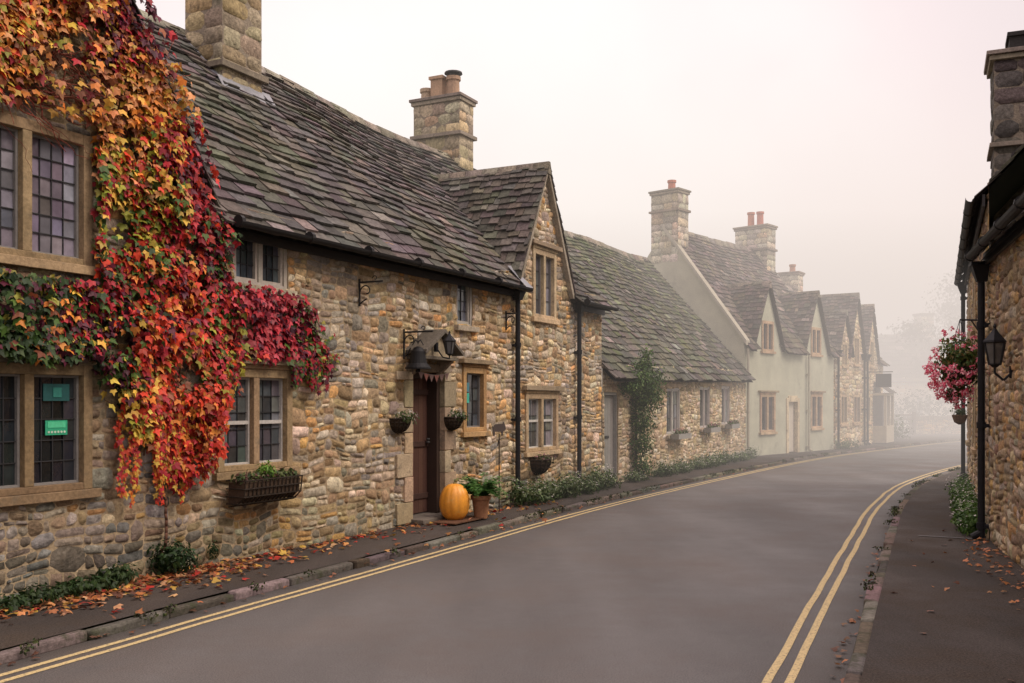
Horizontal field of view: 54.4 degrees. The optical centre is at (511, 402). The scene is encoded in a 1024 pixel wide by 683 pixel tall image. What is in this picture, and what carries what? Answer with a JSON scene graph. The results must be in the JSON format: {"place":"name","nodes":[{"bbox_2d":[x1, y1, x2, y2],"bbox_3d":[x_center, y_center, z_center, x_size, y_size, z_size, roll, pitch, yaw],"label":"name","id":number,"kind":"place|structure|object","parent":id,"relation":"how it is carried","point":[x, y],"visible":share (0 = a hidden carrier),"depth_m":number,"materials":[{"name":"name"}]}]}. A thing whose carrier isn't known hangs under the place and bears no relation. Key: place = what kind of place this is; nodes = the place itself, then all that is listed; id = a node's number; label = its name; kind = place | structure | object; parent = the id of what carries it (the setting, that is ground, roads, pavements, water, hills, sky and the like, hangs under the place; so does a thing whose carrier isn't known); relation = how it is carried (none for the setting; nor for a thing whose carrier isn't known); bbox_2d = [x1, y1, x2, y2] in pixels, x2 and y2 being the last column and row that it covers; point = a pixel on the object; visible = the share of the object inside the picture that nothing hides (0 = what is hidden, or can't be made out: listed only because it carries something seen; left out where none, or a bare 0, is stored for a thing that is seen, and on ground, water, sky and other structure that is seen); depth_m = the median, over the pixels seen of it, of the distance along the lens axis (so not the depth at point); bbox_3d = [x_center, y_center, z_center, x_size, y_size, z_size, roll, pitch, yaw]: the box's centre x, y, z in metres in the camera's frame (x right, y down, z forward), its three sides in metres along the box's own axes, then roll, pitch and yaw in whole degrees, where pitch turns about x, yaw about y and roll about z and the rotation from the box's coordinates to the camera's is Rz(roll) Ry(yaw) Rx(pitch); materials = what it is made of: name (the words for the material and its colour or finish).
{"place":"outdoors","nodes":[
{"label":"outdoors","id":0,"kind":"place"},
{"bbox_2d":[0,404,965,650],"bbox_3d":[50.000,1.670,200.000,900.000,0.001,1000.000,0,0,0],"label":"ground","id":1,"kind":"structure","parent":0,"point":[93,626],"depth_m":8.73,"materials":[{"name":"grey stone"}]},
{"bbox_2d":[0,0,618,599],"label":"stone cottage","id":2,"kind":"structure","parent":1,"relation":"on","point":[324,204],"depth_m":11.98,"materials":[{"name":"stone"}]},
{"bbox_2d":[0,0,341,570],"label":"virginia creeper","id":3,"kind":"object","parent":2,"relation":"attached to","point":[33,337],"visible":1,"depth_m":8.74,"materials":[{"name":"red plant"}]},
{"bbox_2d":[226,460,302,507],"bbox_3d":[-2.490,0.809,10.107,0.266,0.456,0.955,0,0,27],"label":"window trough","id":4,"kind":"object","parent":2,"relation":"attached to","point":[263,483],"depth_m":10.00,"materials":[{"name":"wood"},{"name":"leaf"},{"name":"black iron"}]},
{"bbox_2d":[0,129,550,485],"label":"window glass","id":5,"kind":"structure","parent":2,"relation":"in","point":[6,137],"depth_m":8.23,"materials":[{"name":"grey glass"}]},
{"bbox_2d":[358,275,382,305],"bbox_3d":[-1.669,-1.317,11.750,0.344,0.354,0.027,0,0,27],"label":"wrought iron bracket","id":6,"kind":"object","parent":2,"relation":"attached to","point":[359,292],"visible":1,"depth_m":11.80,"materials":[{"name":"black metal"}]},
{"bbox_2d":[389,408,419,433],"bbox_3d":[-1.342,0.235,12.460,0.307,0.326,0.379,0,0,35],"label":"wall flower basket","id":7,"kind":"object","parent":2,"relation":"attached to","point":[400,424],"depth_m":12.41,"materials":[{"name":"brown plant"}]},
{"bbox_2d":[403,326,432,371],"bbox_3d":[-1.188,-0.672,12.581,0.330,0.584,0.330,0,0,-17],"label":"hanging bell sign","id":8,"kind":"object","parent":2,"relation":"attached to","point":[417,361],"visible":1,"depth_m":12.51,"materials":[{"name":"black metal"}]},
{"bbox_2d":[419,372,448,381],"bbox_3d":[-1.031,-0.333,13.197,0.005,0.140,0.781,0,0,27],"label":"bunting","id":9,"kind":"object","parent":2,"relation":"attached to","point":[432,376],"visible":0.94,"depth_m":13.16,"materials":[{"name":"brown fabric"}]},
{"bbox_2d":[434,331,455,358],"bbox_3d":[-0.868,-0.732,12.779,0.308,0.368,0.167,0,0,11],"label":"wall lantern","id":10,"kind":"object","parent":2,"relation":"attached to","point":[449,341],"depth_m":12.74,"materials":[{"name":"black metal"}]},
{"bbox_2d":[444,408,468,430],"bbox_3d":[-0.739,0.237,13.642,0.285,0.322,0.382,0,0,32],"label":"wall flower basket","id":11,"kind":"object","parent":2,"relation":"attached to","point":[453,422],"depth_m":13.60,"materials":[{"name":"brown plant"}]},
{"bbox_2d":[505,309,515,329],"bbox_3d":[-0.020,-1.262,15.163,0.184,0.324,0.026,0,0,26],"label":"wrought iron bracket","id":12,"kind":"object","parent":2,"relation":"attached to","point":[506,319],"visible":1,"depth_m":15.18,"materials":[{"name":"black metal"}]},
{"bbox_2d":[530,452,555,474],"bbox_3d":[0.486,0.993,16.072,0.510,0.390,0.418,0,0,-41],"label":"wall flower basket","id":13,"kind":"object","parent":2,"relation":"attached to","point":[540,465],"depth_m":15.98,"materials":[{"name":"brown plant"}]},
{"bbox_2d":[564,230,755,481],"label":"stone cottage","id":14,"kind":"structure","parent":1,"relation":"on","point":[708,374],"depth_m":24.05,"materials":[{"name":"stone"}]},
{"bbox_2d":[673,427,689,434],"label":"window box plants","id":15,"kind":"object","parent":14,"relation":"on","point":[681,431],"depth_m":22.42,"materials":[{"name":"green plant"}]},
{"bbox_2d":[668,389,726,431],"bbox_3d":[4.605,0.160,24.674,0.043,1.080,5.350,0,0,27],"label":"window glass","id":16,"kind":"structure","parent":14,"relation":"in","point":[674,392],"depth_m":23.02,"materials":[{"name":"grey glass"}]},
{"bbox_2d":[706,422,719,427],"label":"window box plants","id":17,"kind":"object","parent":14,"relation":"on","point":[712,425],"depth_m":24.70,"materials":[{"name":"green plant"}]},
{"bbox_2d":[727,419,740,424],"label":"window box plants","id":18,"kind":"object","parent":14,"relation":"on","point":[733,421],"depth_m":26.51,"materials":[{"name":"green plant"}]},
{"bbox_2d":[601,180,839,455],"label":"rendered cottage","id":19,"kind":"structure","parent":1,"relation":"on","point":[760,319],"depth_m":30.49,"materials":[{"name":"paint"}]},
{"bbox_2d":[762,397,817,428],"bbox_3d":[8.660,-0.749,31.044,0.043,3.165,4.174,0,0,41],"label":"window glass","id":20,"kind":"structure","parent":19,"relation":"in","point":[812,397],"depth_m":29.97,"materials":[{"name":"grey glass"}]},
{"bbox_2d":[778,264,868,448],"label":"stone cottage","id":21,"kind":"structure","parent":1,"relation":"on","point":[844,320],"depth_m":35.24,"materials":[{"name":"beige stone"}]},
{"bbox_2d":[861,304,896,444],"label":"stone cottage","id":22,"kind":"structure","parent":1,"relation":"on","point":[879,416],"depth_m":37.80,"materials":[{"name":"grey stone"}]},
{"bbox_2d":[843,466,966,682],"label":"kerb","id":23,"kind":"structure","parent":1,"relation":"on","point":[854,671],"depth_m":7.70,"materials":[{"name":"stone"}]},
{"bbox_2d":[894,412,915,434],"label":"field gate","id":24,"kind":"structure","parent":1,"relation":"on","point":[913,418],"depth_m":47.19,"materials":[{"name":"paint"}]},
{"bbox_2d":[877,313,954,430],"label":"stone cottage","id":25,"kind":"structure","parent":1,"relation":"on","point":[894,356],"depth_m":57.15,"materials":[{"name":"grey stone"}]},
{"bbox_2d":[917,398,928,413],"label":"window glass","id":26,"kind":"structure","parent":25,"relation":"in","point":[925,399],"depth_m":56.78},
{"bbox_2d":[881,311,966,378],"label":"tree","id":27,"kind":"object","parent":1,"relation":"on","point":[913,329],"visible":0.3,"depth_m":56.76,"materials":[{"name":"grey plant"}]},
{"bbox_2d":[883,381,967,430],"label":"hedge","id":28,"kind":"object","parent":1,"relation":"on","point":[929,410],"visible":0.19,"depth_m":50.75,"materials":[{"name":"grey plant"}]},
{"bbox_2d":[909,420,967,433],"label":"hedge","id":29,"kind":"object","parent":1,"relation":"on","point":[910,421],"depth_m":48.57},
{"bbox_2d":[921,269,966,338],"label":"tree","id":30,"kind":"object","parent":1,"relation":"on","point":[948,306],"visible":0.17,"depth_m":63.11,"materials":[{"name":"grey plant"}]},
{"bbox_2d":[954,30,1023,538],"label":"stone cottage","id":31,"kind":"structure","parent":1,"relation":"on","point":[991,202],"depth_m":14.21,"materials":[{"name":"brown stone"}]},
{"bbox_2d":[922,319,989,409],"bbox_3d":[5.577,-0.471,12.441,0.810,1.142,0.829,0,0,-22],"label":"hanging flower basket","id":32,"kind":"object","parent":31,"relation":"attached to","point":[958,369],"visible":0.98,"depth_m":12.35,"materials":[{"name":"pink plant"}]},
{"bbox_2d":[950,399,968,424],"bbox_3d":[7.881,0.105,17.285,0.504,0.569,0.289,0,0,0],"label":"hanging flower basket","id":33,"kind":"object","parent":31,"relation":"attached to","point":[959,417],"visible":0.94,"depth_m":17.23,"materials":[{"name":"brown wicker"}]},
{"bbox_2d":[964,192,1023,568],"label":"stone cottage","id":34,"kind":"structure","parent":1,"relation":"on","point":[1002,262],"depth_m":10.30,"materials":[{"name":"brown stone"}]},
{"bbox_2d":[983,324,1012,380],"bbox_3d":[4.875,-0.499,9.980,0.311,0.576,0.210,0,0,0],"label":"wall lantern","id":35,"kind":"object","parent":34,"relation":"attached to","point":[994,341],"depth_m":9.93,"materials":[{"name":"black metal"}]},
{"bbox_2d":[0,433,966,648],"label":"pavement","id":36,"kind":"structure","parent":0,"point":[26,627],"depth_m":9.69,"materials":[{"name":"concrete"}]},
{"bbox_2d":[0,561,141,614],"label":"ivy border","id":37,"kind":"object","parent":36,"relation":"on","point":[116,577],"visible":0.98,"depth_m":8.04,"materials":[{"name":"green plant"}]},
{"bbox_2d":[146,539,218,575],"bbox_3d":[-2.953,1.419,9.200,0.476,0.385,0.812,0,0,39],"label":"shrub","id":38,"kind":"object","parent":36,"relation":"on","point":[174,558],"visible":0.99,"depth_m":8.98,"materials":[{"name":"green plant"}]},
{"bbox_2d":[433,515,488,524],"bbox_3d":[-0.687,1.552,13.145,0.380,0.012,0.900,0,0,27],"label":"doormat","id":39,"kind":"object","parent":36,"relation":"on","point":[455,522],"visible":0.71,"depth_m":13.00,"materials":[{"name":"brown plant"}]},
{"bbox_2d":[439,479,469,519],"bbox_3d":[-0.760,1.289,13.150,0.401,0.552,0.401,0,0,0],"label":"pumpkin","id":40,"kind":"object","parent":39,"relation":"on","point":[454,502],"visible":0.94,"depth_m":13.01,"materials":[{"name":"orange plant"}]},
{"bbox_2d":[454,472,508,518],"bbox_3d":[-0.436,1.263,13.411,0.798,0.604,0.837,0,0,0],"label":"potted fern","id":41,"kind":"object","parent":39,"relation":"on","point":[480,496],"visible":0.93,"depth_m":13.32,"materials":[{"name":"green plant"}]},
{"bbox_2d":[492,422,505,511],"bbox_3d":[-0.188,0.926,14.197,0.020,1.288,0.408,0,0,27],"label":"pig garden stake","id":42,"kind":"object","parent":36,"relation":"on","point":[501,428],"visible":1,"depth_m":14.20,"materials":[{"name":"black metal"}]},
{"bbox_2d":[500,463,626,506],"bbox_3d":[0.983,1.363,16.762,0.717,0.554,4.287,0,0,26],"label":"flowering border","id":43,"kind":"object","parent":36,"relation":"on","point":[594,482],"visible":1,"depth_m":16.25,"materials":[{"name":"green plant"}]},
{"bbox_2d":[623,468,646,482],"bbox_3d":[2.430,1.468,19.837,0.532,0.302,1.066,0,0,8],"label":"flowering border","id":44,"kind":"object","parent":36,"relation":"on","point":[634,476],"visible":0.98,"depth_m":19.57,"materials":[{"name":"green plant"}]},
{"bbox_2d":[616,343,669,480],"bbox_3d":[2.597,0.226,20.109,0.986,2.852,1.794,0,0,41],"label":"climbing shrub","id":45,"kind":"object","parent":36,"relation":"on","point":[646,396],"visible":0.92,"depth_m":20.07,"materials":[{"name":"green plant"}]},
{"bbox_2d":[650,445,758,476],"bbox_3d":[5.012,1.421,24.701,0.725,0.459,8.667,0,0,27],"label":"flowering border","id":46,"kind":"object","parent":36,"relation":"on","point":[715,460],"visible":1,"depth_m":23.66,"materials":[{"name":"green plant"}]},
{"bbox_2d":[834,438,859,449],"bbox_3d":[11.259,1.406,33.686,0.736,0.432,1.764,0,0,33],"label":"flowering border","id":47,"kind":"object","parent":36,"relation":"on","point":[845,444],"visible":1,"depth_m":33.45,"materials":[{"name":"green plant"}]},
{"bbox_2d":[894,414,913,439],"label":"bush","id":48,"kind":"object","parent":36,"relation":"on","point":[897,433],"visible":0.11,"depth_m":41.77,"materials":[{"name":"grey plant"}]},
{"bbox_2d":[909,416,966,433],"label":"stones","id":49,"kind":"object","parent":36,"relation":"on","point":[939,422],"visible":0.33,"depth_m":48.62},
{"bbox_2d":[0,441,967,682],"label":"road","id":50,"kind":"structure","parent":0,"point":[716,581],"depth_m":8.08,"materials":[{"name":"grey asphalt"}]},
{"bbox_2d":[0,438,966,664],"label":"kerb","id":51,"kind":"structure","parent":50,"relation":"on","point":[56,642],"depth_m":9.03,"materials":[{"name":"stone"}]},
{"bbox_2d":[0,441,966,682],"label":"double yellow lines","id":52,"kind":"object","parent":50,"relation":"on","point":[780,659],"visible":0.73,"depth_m":8.20,"materials":[{"name":"paint"}]},
{"bbox_2d":[19,452,960,655],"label":"gutter weeds","id":53,"kind":"object","parent":50,"relation":"on","point":[895,509],"visible":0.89,"depth_m":10.75,"materials":[{"name":"green plant"}]},
{"bbox_2d":[0,460,1023,682],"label":"fallen leaves","id":54,"kind":"object","parent":50,"relation":"on","point":[142,580],"visible":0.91,"depth_m":8.88,"materials":[{"name":"orange plant"}]},
{"bbox_2d":[136,0,1023,403],"label":"sky","id":55,"kind":"structure","parent":0,"point":[859,130],"materials":[{"name":"white"}]},
{"bbox_2d":[860,468,1023,682],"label":"pavement","id":56,"kind":"structure","parent":0,"point":[971,627],"depth_m":7.61,"materials":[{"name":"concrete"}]},
{"bbox_2d":[918,535,987,539],"bbox_3d":[5.110,1.569,11.550,0.748,0.003,0.045,0,0,31],"label":"drain channel","id":57,"kind":"object","parent":56,"relation":"on","point":[951,537],"visible":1,"depth_m":11.58,"materials":[{"name":"black metal"}]},
{"bbox_2d":[944,470,989,535],"bbox_3d":[6.697,1.415,14.639,0.575,0.464,6.776,0,0,23],"label":"ivy border","id":58,"kind":"object","parent":56,"relation":"on","point":[964,498],"visible":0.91,"depth_m":13.26,"materials":[{"name":"green plant"}]}
]}

